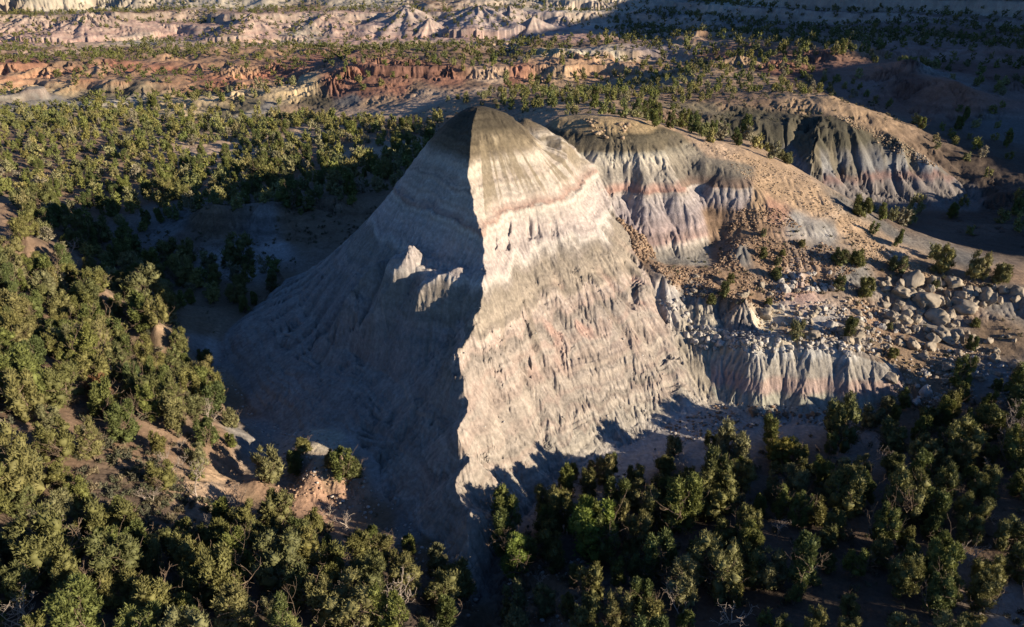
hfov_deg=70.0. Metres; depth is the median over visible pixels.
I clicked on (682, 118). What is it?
pinyon tree
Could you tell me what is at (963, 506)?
juniper tree
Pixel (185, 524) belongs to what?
juniper tree
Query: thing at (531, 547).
pinyon tree
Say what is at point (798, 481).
juniper tree
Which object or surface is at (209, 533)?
juniper tree
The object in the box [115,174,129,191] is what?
pinyon tree
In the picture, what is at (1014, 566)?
juniper tree
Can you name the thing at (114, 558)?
juniper tree
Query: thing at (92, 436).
juniper tree
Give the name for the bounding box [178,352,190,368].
pinyon tree
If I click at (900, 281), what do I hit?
boulder
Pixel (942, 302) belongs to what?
boulder
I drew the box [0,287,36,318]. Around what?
juniper tree
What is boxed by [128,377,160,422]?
pinyon tree
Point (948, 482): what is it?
juniper tree
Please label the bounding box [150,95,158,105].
pinyon tree
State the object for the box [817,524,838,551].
juniper tree
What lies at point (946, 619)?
juniper tree
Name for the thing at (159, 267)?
juniper tree
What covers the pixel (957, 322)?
boulder
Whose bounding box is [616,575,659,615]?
pinyon tree
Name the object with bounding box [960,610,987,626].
juniper tree
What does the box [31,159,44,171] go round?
pinyon tree
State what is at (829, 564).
juniper tree
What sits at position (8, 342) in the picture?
pinyon tree
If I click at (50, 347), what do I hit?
juniper tree
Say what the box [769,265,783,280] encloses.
juniper tree
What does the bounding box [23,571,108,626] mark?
pinyon tree
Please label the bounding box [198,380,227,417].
pinyon tree
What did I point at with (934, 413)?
juniper tree
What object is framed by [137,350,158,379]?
pinyon tree
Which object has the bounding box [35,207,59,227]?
pinyon tree
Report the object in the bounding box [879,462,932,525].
juniper tree
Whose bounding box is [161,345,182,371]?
juniper tree
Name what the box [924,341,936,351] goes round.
boulder
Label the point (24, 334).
juniper tree
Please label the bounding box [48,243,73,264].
pinyon tree
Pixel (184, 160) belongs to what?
pinyon tree
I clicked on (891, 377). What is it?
boulder
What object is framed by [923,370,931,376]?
boulder
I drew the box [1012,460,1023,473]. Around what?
pinyon tree
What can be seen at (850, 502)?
juniper tree
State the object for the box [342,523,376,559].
juniper tree
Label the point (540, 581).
dead tree
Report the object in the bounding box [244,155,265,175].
juniper tree
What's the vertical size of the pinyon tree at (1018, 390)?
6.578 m
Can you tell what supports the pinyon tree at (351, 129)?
on the ground
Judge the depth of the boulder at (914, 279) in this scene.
148.53 m
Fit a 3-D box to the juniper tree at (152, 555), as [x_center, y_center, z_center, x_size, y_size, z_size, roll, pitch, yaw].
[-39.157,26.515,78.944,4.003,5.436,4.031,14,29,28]
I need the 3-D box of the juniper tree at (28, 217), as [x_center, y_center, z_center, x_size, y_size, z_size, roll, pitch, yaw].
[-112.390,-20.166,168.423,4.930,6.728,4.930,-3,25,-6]
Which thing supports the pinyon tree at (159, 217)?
on the ground
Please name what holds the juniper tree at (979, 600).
on the ground
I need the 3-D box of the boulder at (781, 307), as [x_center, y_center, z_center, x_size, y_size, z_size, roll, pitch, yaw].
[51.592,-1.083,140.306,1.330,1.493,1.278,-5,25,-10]
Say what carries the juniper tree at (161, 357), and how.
on the ground
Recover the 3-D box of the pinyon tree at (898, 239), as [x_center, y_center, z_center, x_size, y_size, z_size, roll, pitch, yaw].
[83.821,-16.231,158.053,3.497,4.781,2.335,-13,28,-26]
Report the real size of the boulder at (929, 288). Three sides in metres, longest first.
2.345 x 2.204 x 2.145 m
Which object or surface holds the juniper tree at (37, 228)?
on the ground
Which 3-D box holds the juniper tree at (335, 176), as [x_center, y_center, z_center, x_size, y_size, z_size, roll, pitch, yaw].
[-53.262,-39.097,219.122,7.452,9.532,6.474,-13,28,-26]
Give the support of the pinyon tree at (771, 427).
on the ground
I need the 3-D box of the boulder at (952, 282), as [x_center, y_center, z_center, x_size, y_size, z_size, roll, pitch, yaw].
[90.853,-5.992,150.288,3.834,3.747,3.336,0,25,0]
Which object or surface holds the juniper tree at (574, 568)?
on the ground
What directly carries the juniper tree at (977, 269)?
on the ground
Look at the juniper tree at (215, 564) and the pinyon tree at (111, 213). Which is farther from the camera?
the pinyon tree at (111, 213)
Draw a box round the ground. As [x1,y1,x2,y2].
[0,30,1023,626]
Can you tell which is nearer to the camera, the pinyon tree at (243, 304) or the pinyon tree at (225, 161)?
the pinyon tree at (243, 304)
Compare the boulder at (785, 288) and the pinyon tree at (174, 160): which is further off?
the pinyon tree at (174, 160)
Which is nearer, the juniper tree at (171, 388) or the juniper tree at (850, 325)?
the juniper tree at (171, 388)
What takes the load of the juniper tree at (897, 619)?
on the ground
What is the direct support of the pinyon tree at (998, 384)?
on the ground
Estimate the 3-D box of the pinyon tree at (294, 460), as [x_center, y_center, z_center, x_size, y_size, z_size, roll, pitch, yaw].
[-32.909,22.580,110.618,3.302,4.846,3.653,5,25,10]
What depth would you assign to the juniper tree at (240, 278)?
169.18 m
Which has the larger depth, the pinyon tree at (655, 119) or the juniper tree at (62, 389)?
the pinyon tree at (655, 119)
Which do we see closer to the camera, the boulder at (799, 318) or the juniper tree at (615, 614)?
the juniper tree at (615, 614)
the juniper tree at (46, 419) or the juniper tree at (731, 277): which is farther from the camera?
the juniper tree at (731, 277)
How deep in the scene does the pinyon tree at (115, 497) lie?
86.23 m
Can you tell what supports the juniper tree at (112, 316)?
on the ground
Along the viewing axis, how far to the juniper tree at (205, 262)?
181.68 m
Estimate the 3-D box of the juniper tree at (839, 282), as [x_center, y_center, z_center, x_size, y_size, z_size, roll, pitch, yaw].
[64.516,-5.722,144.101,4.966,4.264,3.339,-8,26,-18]
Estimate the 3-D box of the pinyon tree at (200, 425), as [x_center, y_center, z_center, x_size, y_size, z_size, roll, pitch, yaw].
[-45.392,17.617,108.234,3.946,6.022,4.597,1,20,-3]
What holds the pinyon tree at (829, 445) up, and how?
on the ground
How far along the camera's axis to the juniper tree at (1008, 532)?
90.17 m
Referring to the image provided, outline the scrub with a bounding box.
[0,85,1023,626]
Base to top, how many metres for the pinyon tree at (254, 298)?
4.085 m
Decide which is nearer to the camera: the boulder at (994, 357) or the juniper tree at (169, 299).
the boulder at (994, 357)
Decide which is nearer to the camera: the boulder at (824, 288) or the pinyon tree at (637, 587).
the pinyon tree at (637, 587)
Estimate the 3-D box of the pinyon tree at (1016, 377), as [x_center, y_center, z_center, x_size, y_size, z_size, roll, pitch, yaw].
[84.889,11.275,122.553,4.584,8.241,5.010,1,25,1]
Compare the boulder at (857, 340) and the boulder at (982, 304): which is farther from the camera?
the boulder at (982, 304)
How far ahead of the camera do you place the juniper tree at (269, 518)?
93.91 m
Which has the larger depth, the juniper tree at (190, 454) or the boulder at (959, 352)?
the boulder at (959, 352)
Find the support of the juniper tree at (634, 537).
on the ground
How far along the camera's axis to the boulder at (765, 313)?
137.38 m
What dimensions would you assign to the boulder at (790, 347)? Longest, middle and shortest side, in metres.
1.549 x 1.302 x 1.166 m
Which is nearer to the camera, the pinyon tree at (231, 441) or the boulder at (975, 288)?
the pinyon tree at (231, 441)
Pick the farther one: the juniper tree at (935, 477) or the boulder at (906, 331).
the boulder at (906, 331)
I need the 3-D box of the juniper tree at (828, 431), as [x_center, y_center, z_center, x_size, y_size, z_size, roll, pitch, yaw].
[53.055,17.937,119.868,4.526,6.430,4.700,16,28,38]
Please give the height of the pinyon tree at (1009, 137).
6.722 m
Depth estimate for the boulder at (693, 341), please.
134.11 m
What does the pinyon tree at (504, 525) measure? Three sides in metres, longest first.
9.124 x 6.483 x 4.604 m
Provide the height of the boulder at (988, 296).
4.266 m
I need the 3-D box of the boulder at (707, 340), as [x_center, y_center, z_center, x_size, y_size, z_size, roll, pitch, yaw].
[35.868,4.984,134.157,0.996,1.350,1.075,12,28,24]
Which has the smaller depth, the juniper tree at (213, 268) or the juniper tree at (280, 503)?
the juniper tree at (280, 503)
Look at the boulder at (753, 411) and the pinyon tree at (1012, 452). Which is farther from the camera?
the boulder at (753, 411)
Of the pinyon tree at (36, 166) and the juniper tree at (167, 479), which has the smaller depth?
the juniper tree at (167, 479)
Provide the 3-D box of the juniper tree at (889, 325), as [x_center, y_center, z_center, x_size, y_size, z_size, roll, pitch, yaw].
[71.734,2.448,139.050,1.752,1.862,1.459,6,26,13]
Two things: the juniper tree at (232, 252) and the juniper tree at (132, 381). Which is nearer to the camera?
the juniper tree at (132, 381)
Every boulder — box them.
[683,331,689,338]
[690,286,697,292]
[690,338,698,344]
[705,337,709,343]
[713,333,720,340]
[715,339,724,346]
[723,334,731,339]
[730,332,736,337]
[748,406,757,416]
[752,343,758,350]
[758,307,771,320]
[759,281,764,287]
[762,338,769,344]
[764,304,774,312]
[766,291,773,295]
[777,278,784,283]
[778,304,784,309]
[780,283,790,292]
[786,345,793,349]
[790,272,796,278]
[793,316,801,321]
[806,330,820,339]
[808,312,816,317]
[810,411,815,418]
[811,305,821,310]
[819,336,825,342]
[820,286,827,291]
[820,343,827,348]
[821,305,827,310]
[822,321,837,330]
[827,285,837,290]
[836,326,844,335]
[837,340,846,347]
[842,336,854,344]
[842,350,851,356]
[851,308,861,315]
[853,344,861,352]
[854,337,862,347]
[855,330,865,338]
[878,281,885,287]
[878,323,886,329]
[879,301,890,307]
[881,285,890,292]
[883,343,892,349]
[884,280,891,286]
[884,372,897,383]
[885,310,900,320]
[891,285,911,297]
[891,303,901,312]
[894,299,904,306]
[894,338,903,346]
[895,278,904,285]
[896,323,903,329]
[898,314,913,324]
[899,309,912,317]
[900,328,911,334]
[902,270,924,288]
[905,379,911,384]
[906,337,920,350]
[908,288,917,296]
[911,292,941,309]
[911,314,922,322]
[911,325,919,332]
[912,398,920,405]
[916,288,924,292]
[916,309,925,315]
[917,353,929,362]
[918,384,933,397]
[922,326,930,333]
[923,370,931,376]
[924,284,935,292]
[924,308,950,326]
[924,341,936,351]
[925,332,940,343]
[926,275,941,286]
[930,325,953,343]
[935,287,943,291]
[939,295,944,306]
[941,361,954,371]
[941,378,948,383]
[943,289,950,297]
[944,276,963,288]
[944,296,951,306]
[945,307,955,312]
[946,310,956,320]
[946,323,956,327]
[950,329,964,344]
[951,297,978,314]
[951,319,960,326]
[953,291,966,298]
[954,349,963,356]
[962,285,973,294]
[967,293,974,299]
[972,291,979,296]
[973,286,980,293]
[975,375,986,381]
[978,287,997,305]
[979,301,986,307]
[983,337,993,343]
[988,353,1000,362]
[991,347,1000,354]
[994,372,1003,376]
[996,296,1003,304]
[997,285,1009,293]
[1008,285,1023,296]
[1008,359,1019,368]
[1010,295,1020,302]
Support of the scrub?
on the ground
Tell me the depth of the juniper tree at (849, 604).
80.46 m
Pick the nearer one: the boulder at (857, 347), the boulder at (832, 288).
the boulder at (857, 347)
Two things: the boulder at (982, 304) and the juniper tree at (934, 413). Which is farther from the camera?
the boulder at (982, 304)
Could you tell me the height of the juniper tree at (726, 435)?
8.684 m
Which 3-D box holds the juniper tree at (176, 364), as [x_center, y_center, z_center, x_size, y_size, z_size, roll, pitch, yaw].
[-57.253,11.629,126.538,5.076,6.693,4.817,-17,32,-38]
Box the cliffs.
[0,0,1023,63]
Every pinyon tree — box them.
[0,150,12,161]
[0,258,20,292]
[0,325,20,351]
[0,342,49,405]
[0,601,14,625]
[4,342,27,362]
[5,335,47,367]
[6,280,18,298]
[10,283,43,318]
[14,138,22,147]
[15,263,30,291]
[20,256,33,274]
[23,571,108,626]
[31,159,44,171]
[31,253,61,279]
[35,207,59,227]
[38,132,48,142]
[41,312,70,332]
[48,177,62,198]
[48,202,67,224]
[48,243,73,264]
[52,350,82,370]
[56,233,69,247]
[59,470,92,512]
[60,199,72,214]
[63,207,70,218]
[65,319,109,363]
[71,300,111,332]
[73,208,85,221]
[80,189,93,210]
[81,517,124,573]
[84,172,96,185]
[86,374,124,418]
[91,194,104,209]
[99,396,153,443]
[102,599,163,626]
[103,195,121,217]
[105,318,133,343]
[107,136,114,151]
[108,184,122,194]
[108,227,134,265]
[108,494,136,518]
[111,269,119,282]
[112,222,136,244]
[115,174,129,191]
[115,333,137,357]
[116,359,142,381]
[118,281,152,331]
[118,518,160,553]
[120,148,129,161]
[121,230,141,255]
[126,262,143,274]
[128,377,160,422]
[137,208,151,224]
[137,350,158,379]
[139,181,152,195]
[140,246,164,276]
[149,159,172,182]
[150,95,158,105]
[153,208,164,223]
[157,364,176,391]
[159,594,219,626]
[166,142,173,151]
[167,152,177,165]
[170,590,199,624]
[172,288,186,309]
[178,155,189,168]
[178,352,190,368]
[184,288,196,304]
[189,154,203,169]
[191,416,219,446]
[193,365,213,388]
[196,139,206,155]
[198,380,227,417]
[207,273,218,284]
[208,496,236,524]
[213,521,256,579]
[219,157,230,172]
[221,143,230,155]
[223,432,237,447]
[229,171,237,181]
[232,163,241,177]
[238,294,251,312]
[239,181,250,198]
[240,254,250,270]
[245,140,251,153]
[245,172,265,195]
[247,128,262,141]
[250,291,258,304]
[254,576,298,626]
[259,150,269,164]
[271,155,280,168]
[273,130,285,147]
[275,609,324,626]
[276,158,289,171]
[279,118,291,132]
[279,176,304,209]
[285,450,304,475]
[285,516,301,528]
[300,143,309,155]
[300,143,312,160]
[316,170,326,187]
[319,154,331,170]
[321,132,328,142]
[321,533,334,550]
[327,445,357,483]
[337,173,358,195]
[345,119,359,136]
[357,582,413,626]
[361,167,367,176]
[363,523,378,549]
[364,153,375,172]
[387,133,402,150]
[394,141,399,152]
[396,117,404,129]
[397,533,417,557]
[401,148,413,161]
[405,115,415,131]
[405,137,412,144]
[423,127,433,141]
[431,593,461,626]
[481,482,522,528]
[482,507,515,556]
[491,528,536,580]
[521,535,543,564]
[529,503,558,531]
[556,462,579,498]
[566,490,626,564]
[566,493,602,533]
[570,462,579,480]
[588,513,621,565]
[589,93,599,107]
[590,622,609,626]
[591,86,599,94]
[595,476,630,508]
[604,451,621,472]
[609,553,630,586]
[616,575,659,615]
[630,97,643,115]
[630,613,669,626]
[640,527,689,583]
[641,98,651,110]
[642,107,649,117]
[645,100,662,118]
[649,108,660,126]
[650,471,709,534]
[654,475,671,498]
[675,609,698,626]
[678,108,691,127]
[684,114,699,132]
[684,539,694,555]
[687,110,701,132]
[709,120,718,132]
[730,517,765,563]
[731,126,741,141]
[732,455,753,468]
[733,132,742,145]
[734,112,753,139]
[751,492,769,514]
[758,413,784,444]
[770,482,791,519]
[783,577,810,604]
[785,529,831,592]
[786,489,820,528]
[809,444,840,486]
[822,428,839,454]
[838,38,849,54]
[838,548,878,577]
[857,462,885,505]
[866,488,907,545]
[876,200,887,220]
[887,403,903,425]
[893,228,904,246]
[896,385,915,408]
[898,539,921,572]
[906,447,935,485]
[909,415,935,445]
[911,480,954,520]
[911,513,980,584]
[912,560,964,618]
[917,116,926,128]
[920,514,947,543]
[930,395,958,425]
[945,201,962,218]
[948,353,984,390]
[953,115,964,130]
[953,381,972,402]
[959,466,979,486]
[960,412,981,424]
[962,106,971,122]
[963,335,980,350]
[964,420,976,436]
[965,406,973,412]
[977,390,1005,406]
[991,378,1004,391]
[997,418,1023,471]
[1002,359,1023,395]
[1003,130,1013,147]
[1004,468,1023,497]
[1005,382,1023,406]
[1011,194,1023,215]
[1012,402,1023,435]
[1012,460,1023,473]
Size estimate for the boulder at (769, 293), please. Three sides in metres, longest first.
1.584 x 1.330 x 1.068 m
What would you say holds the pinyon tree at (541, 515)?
on the ground
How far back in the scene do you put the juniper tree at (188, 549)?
77.58 m
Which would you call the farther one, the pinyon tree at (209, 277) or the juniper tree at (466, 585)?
the pinyon tree at (209, 277)
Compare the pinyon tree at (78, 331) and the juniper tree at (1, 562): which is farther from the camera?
the pinyon tree at (78, 331)
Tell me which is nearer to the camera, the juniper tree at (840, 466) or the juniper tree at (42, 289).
the juniper tree at (840, 466)
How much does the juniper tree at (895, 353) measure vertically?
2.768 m
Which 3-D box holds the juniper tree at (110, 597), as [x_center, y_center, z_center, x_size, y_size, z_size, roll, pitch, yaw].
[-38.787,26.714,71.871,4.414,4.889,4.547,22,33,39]
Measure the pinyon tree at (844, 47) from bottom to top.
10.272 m
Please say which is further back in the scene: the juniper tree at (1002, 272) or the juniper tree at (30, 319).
the juniper tree at (1002, 272)
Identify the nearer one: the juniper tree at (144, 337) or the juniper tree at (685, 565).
the juniper tree at (685, 565)
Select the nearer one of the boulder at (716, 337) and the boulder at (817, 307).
the boulder at (716, 337)
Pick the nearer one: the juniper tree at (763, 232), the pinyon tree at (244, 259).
the juniper tree at (763, 232)
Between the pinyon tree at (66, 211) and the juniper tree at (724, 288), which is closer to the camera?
the juniper tree at (724, 288)
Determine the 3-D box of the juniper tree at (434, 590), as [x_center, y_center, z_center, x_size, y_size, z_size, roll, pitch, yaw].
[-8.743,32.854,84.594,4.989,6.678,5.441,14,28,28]
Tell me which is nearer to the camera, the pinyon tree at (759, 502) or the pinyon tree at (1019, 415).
the pinyon tree at (759, 502)
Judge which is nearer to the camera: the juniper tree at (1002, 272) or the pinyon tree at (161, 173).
the juniper tree at (1002, 272)
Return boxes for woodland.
[0,0,1023,109]
[0,39,1023,626]
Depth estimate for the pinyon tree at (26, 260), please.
152.85 m
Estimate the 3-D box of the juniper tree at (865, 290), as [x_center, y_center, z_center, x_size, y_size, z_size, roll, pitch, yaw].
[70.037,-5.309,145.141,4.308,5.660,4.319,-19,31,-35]
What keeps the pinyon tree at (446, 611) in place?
on the ground
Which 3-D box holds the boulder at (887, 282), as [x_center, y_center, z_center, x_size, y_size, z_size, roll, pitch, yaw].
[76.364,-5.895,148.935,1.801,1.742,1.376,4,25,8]
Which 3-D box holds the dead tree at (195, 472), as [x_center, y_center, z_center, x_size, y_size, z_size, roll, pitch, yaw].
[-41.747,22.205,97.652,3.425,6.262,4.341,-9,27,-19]
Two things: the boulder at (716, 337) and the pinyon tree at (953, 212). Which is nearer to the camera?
the boulder at (716, 337)
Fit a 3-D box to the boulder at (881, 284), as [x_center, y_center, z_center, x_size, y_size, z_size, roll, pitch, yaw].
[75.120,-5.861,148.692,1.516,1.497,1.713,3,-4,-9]
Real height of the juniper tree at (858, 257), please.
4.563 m
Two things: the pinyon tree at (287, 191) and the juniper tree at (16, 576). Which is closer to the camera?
the juniper tree at (16, 576)
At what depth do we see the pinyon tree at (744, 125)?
194.41 m
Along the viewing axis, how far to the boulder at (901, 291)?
146.25 m
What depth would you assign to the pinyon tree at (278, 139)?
289.11 m
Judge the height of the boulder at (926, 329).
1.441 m
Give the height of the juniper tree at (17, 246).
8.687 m
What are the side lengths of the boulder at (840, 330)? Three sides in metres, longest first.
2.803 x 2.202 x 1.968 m
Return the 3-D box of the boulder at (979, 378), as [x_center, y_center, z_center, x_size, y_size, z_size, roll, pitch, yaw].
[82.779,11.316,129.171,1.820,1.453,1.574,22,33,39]
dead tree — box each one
[0,583,38,626]
[66,236,78,250]
[78,555,89,574]
[134,486,161,499]
[154,450,187,470]
[172,438,186,452]
[187,457,212,501]
[203,401,220,425]
[216,483,245,510]
[240,498,263,514]
[320,503,331,516]
[331,512,351,531]
[381,567,416,607]
[531,570,546,582]
[662,580,688,613]
[676,453,687,468]
[711,600,758,625]
[771,517,791,536]
[856,433,878,450]
[869,446,894,469]
[921,391,938,404]
[955,543,991,566]
[983,456,1002,470]
[998,409,1022,436]
[1008,398,1022,419]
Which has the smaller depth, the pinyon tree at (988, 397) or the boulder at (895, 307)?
the pinyon tree at (988, 397)
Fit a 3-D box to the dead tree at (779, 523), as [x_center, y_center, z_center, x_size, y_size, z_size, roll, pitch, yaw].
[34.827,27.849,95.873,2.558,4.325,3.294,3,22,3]
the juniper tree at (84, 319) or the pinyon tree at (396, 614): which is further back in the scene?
the juniper tree at (84, 319)
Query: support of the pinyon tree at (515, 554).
on the ground
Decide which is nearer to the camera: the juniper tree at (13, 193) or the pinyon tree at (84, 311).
the pinyon tree at (84, 311)
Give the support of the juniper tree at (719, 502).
on the ground
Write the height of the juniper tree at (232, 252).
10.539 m
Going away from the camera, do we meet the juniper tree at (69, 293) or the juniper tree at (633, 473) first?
the juniper tree at (633, 473)
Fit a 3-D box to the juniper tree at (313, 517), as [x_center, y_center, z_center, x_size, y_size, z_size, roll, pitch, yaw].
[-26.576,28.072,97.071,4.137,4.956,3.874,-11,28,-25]
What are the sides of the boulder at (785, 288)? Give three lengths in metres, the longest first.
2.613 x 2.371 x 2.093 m
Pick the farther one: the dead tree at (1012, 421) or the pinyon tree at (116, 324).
the pinyon tree at (116, 324)
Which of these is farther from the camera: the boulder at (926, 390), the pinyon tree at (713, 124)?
the pinyon tree at (713, 124)
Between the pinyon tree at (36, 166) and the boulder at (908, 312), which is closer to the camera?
the boulder at (908, 312)
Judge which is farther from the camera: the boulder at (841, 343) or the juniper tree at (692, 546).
the boulder at (841, 343)
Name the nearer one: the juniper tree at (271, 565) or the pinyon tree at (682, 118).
the juniper tree at (271, 565)
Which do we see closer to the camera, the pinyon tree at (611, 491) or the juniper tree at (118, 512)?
the juniper tree at (118, 512)
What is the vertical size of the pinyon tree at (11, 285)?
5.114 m
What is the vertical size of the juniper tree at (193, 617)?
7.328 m
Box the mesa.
[852,32,1023,80]
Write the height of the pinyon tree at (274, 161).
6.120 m
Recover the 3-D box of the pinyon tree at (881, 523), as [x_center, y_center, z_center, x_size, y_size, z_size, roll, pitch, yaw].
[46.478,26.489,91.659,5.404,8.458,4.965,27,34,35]
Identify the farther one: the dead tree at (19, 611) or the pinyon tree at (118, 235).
the pinyon tree at (118, 235)
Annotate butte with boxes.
[222,106,690,597]
[549,114,754,265]
[698,104,986,210]
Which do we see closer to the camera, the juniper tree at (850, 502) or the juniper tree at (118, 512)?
the juniper tree at (118, 512)
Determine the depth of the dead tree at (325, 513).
103.39 m
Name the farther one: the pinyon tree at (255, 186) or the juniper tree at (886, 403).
the pinyon tree at (255, 186)
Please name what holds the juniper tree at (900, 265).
on the ground
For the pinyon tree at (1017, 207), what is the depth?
210.39 m
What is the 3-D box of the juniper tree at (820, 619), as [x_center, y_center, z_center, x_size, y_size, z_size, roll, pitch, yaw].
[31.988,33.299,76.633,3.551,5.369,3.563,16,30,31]
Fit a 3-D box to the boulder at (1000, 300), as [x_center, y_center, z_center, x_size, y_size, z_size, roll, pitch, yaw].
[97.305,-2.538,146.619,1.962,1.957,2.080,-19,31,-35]
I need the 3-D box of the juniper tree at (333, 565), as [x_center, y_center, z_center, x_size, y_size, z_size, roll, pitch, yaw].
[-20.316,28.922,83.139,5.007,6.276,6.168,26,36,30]
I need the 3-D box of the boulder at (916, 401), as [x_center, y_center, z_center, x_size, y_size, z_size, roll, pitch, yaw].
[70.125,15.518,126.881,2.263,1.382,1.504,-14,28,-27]
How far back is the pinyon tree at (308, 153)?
268.57 m
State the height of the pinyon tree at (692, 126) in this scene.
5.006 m
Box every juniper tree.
[0,235,27,255]
[0,245,14,257]
[0,252,15,286]
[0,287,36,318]
[0,305,14,330]
[0,309,22,332]
[0,367,47,423]
[0,417,51,506]
[0,462,12,512]
[0,515,29,562]
[0,552,4,566]
[0,558,48,612]
[3,216,30,241]
[3,483,37,517]
[4,248,32,276]
[7,187,37,208]
[8,500,90,592]
[9,445,44,481]
[11,323,34,346]
[13,263,27,288]
[16,210,36,234]
[17,608,48,626]
[20,250,40,263]
[21,199,41,220]
[21,314,51,339]
[28,181,60,208]
[28,268,57,295]
[29,283,50,306]
[30,415,76,463]
[33,220,40,235]
[33,403,61,432]
[35,319,44,331]
[36,218,55,240]
[36,487,76,522]
[38,266,66,293]
[38,327,66,356]
[38,359,88,408]
[41,314,72,333]
[43,459,74,493]
[46,288,74,316]
[47,322,69,341]
[47,553,97,608]
[52,362,64,372]
[55,337,78,355]
[58,262,83,286]
[59,524,85,563]
[65,228,83,242]
[66,288,75,295]
[68,231,89,251]
[68,291,94,316]
[69,504,87,533]
[74,415,106,460]
[75,277,104,307]
[75,314,92,326]
[75,350,111,383]
[76,372,114,398]
[77,269,112,292]
[78,257,97,269]
[80,314,120,367]
[80,497,141,535]
[80,527,142,585]
[83,266,118,282]
[85,214,110,243]
[94,568,140,610]
[104,307,121,321]
[104,340,135,380]
[105,293,125,316]
[106,278,124,294]
[108,328,131,353]
[116,250,145,272]
[118,268,137,283]
[120,372,157,415]
[123,300,148,327]
[125,262,166,299]
[126,354,142,372]
[127,561,182,618]
[131,332,154,353]
[131,340,154,367]
[134,532,170,577]
[141,294,169,326]
[142,350,170,381]
[143,458,176,491]
[145,294,153,302]
[146,263,165,278]
[148,430,169,456]
[149,301,174,326]
[151,176,174,198]
[153,369,189,416]
[155,236,179,265]
[155,279,173,300]
[156,527,186,565]
[157,286,179,316]
[157,390,188,433]
[158,602,211,626]
[159,278,175,292]
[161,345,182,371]
[165,254,194,287]
[166,532,207,576]
[168,361,192,382]
[169,326,190,352]
[170,560,210,607]
[173,516,207,540]
[175,179,189,202]
[175,236,201,262]
[176,365,202,396]
[182,390,206,419]
[183,441,210,468]
[187,355,214,377]
[187,516,234,549]
[196,348,212,361]
[196,540,261,608]
[198,250,220,276]
[202,263,227,283]
[205,366,227,394]
[208,581,274,626]
[216,407,240,427]
[219,230,256,267]
[223,280,245,302]
[225,273,248,293]
[228,497,257,543]
[229,522,245,546]
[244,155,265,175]
[244,527,308,592]
[245,516,268,553]
[249,444,285,485]
[254,509,288,535]
[255,486,296,532]
[259,270,280,293]
[259,527,287,561]
[259,595,275,616]
[260,165,279,190]
[269,562,325,611]
[277,524,320,576]
[281,518,319,547]
[286,568,333,626]
[294,435,314,454]
[303,505,326,535]
[316,539,357,586]
[317,566,380,626]
[321,448,332,468]
[323,169,344,194]
[340,456,366,479]
[340,547,387,589]
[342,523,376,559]
[354,553,390,608]
[372,532,402,568]
[380,159,394,179]
[386,554,422,597]
[387,548,414,573]
[414,568,460,613]
[416,616,433,626]
[422,542,456,576]
[428,557,479,600]
[497,605,535,626]
[498,576,531,621]
[528,582,555,621]
[534,482,558,514]
[545,485,575,535]
[550,591,575,618]
[566,561,606,610]
[567,556,584,586]
[569,591,607,626]
[574,466,598,498]
[587,459,599,477]
[588,453,615,487]
[600,586,634,626]
[610,496,630,535]
[617,508,654,551]
[626,463,645,494]
[628,478,656,512]
[635,485,667,533]
[639,590,669,620]
[650,450,678,476]
[658,553,700,611]
[665,109,677,128]
[665,431,683,456]
[678,465,695,491]
[683,486,704,520]
[688,529,749,606]
[689,545,713,576]
[699,469,740,521]
[700,443,734,492]
[704,428,718,447]
[705,293,717,304]
[712,517,742,547]
[714,416,751,464]
[719,281,732,297]
[723,273,736,284]
[723,580,744,608]
[729,459,758,493]
[732,502,764,532]
[734,539,763,588]
[751,544,788,590]
[754,479,779,504]
[759,247,770,258]
[760,227,766,236]
[764,297,773,304]
[764,435,795,466]
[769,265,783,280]
[772,612,794,626]
[773,255,781,265]
[776,149,784,158]
[778,151,794,163]
[778,249,786,255]
[781,462,815,502]
[787,319,807,340]
[792,441,809,465]
[796,456,817,485]
[798,239,805,246]
[799,494,831,526]
[802,605,833,626]
[811,507,857,538]
[812,482,828,503]
[816,551,839,574]
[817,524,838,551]
[822,415,850,433]
[823,463,870,517]
[824,389,866,453]
[827,274,854,291]
[829,247,851,266]
[835,464,855,485]
[836,616,862,626]
[838,592,860,618]
[843,314,863,342]
[847,248,866,267]
[850,192,873,217]
[852,453,873,474]
[855,276,876,298]
[856,534,902,568]
[860,403,887,428]
[874,394,896,413]
[875,414,908,455]
[879,448,905,477]
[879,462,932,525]
[884,347,899,358]
[884,611,922,626]
[885,552,926,599]
[886,322,892,329]
[889,255,909,273]
[896,526,916,551]
[906,432,939,460]
[910,405,943,433]
[926,437,946,455]
[927,608,967,626]
[928,242,958,273]
[929,444,952,474]
[930,280,939,287]
[931,460,966,500]
[931,466,963,496]
[932,426,951,448]
[938,387,967,417]
[939,569,965,609]
[940,414,988,468]
[952,490,997,528]
[954,515,986,546]
[957,439,981,470]
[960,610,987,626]
[963,569,1008,615]
[964,249,993,280]
[967,464,1009,501]
[968,553,1009,600]
[969,317,981,327]
[973,402,1010,441]
[977,440,999,465]
[988,262,1014,283]
[990,513,1023,551]
[994,539,1023,584]
[998,426,1023,455]
[1019,480,1023,504]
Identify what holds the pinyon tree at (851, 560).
on the ground
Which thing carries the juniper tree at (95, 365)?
on the ground
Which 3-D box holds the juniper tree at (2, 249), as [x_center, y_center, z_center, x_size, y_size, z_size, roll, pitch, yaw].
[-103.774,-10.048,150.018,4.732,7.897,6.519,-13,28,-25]
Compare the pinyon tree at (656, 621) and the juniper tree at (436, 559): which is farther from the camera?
the juniper tree at (436, 559)
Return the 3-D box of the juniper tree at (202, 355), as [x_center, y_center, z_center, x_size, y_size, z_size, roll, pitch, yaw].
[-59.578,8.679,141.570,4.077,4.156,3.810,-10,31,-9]
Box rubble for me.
[213,115,1011,625]
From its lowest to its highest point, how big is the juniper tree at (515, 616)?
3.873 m
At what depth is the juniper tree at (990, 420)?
113.03 m

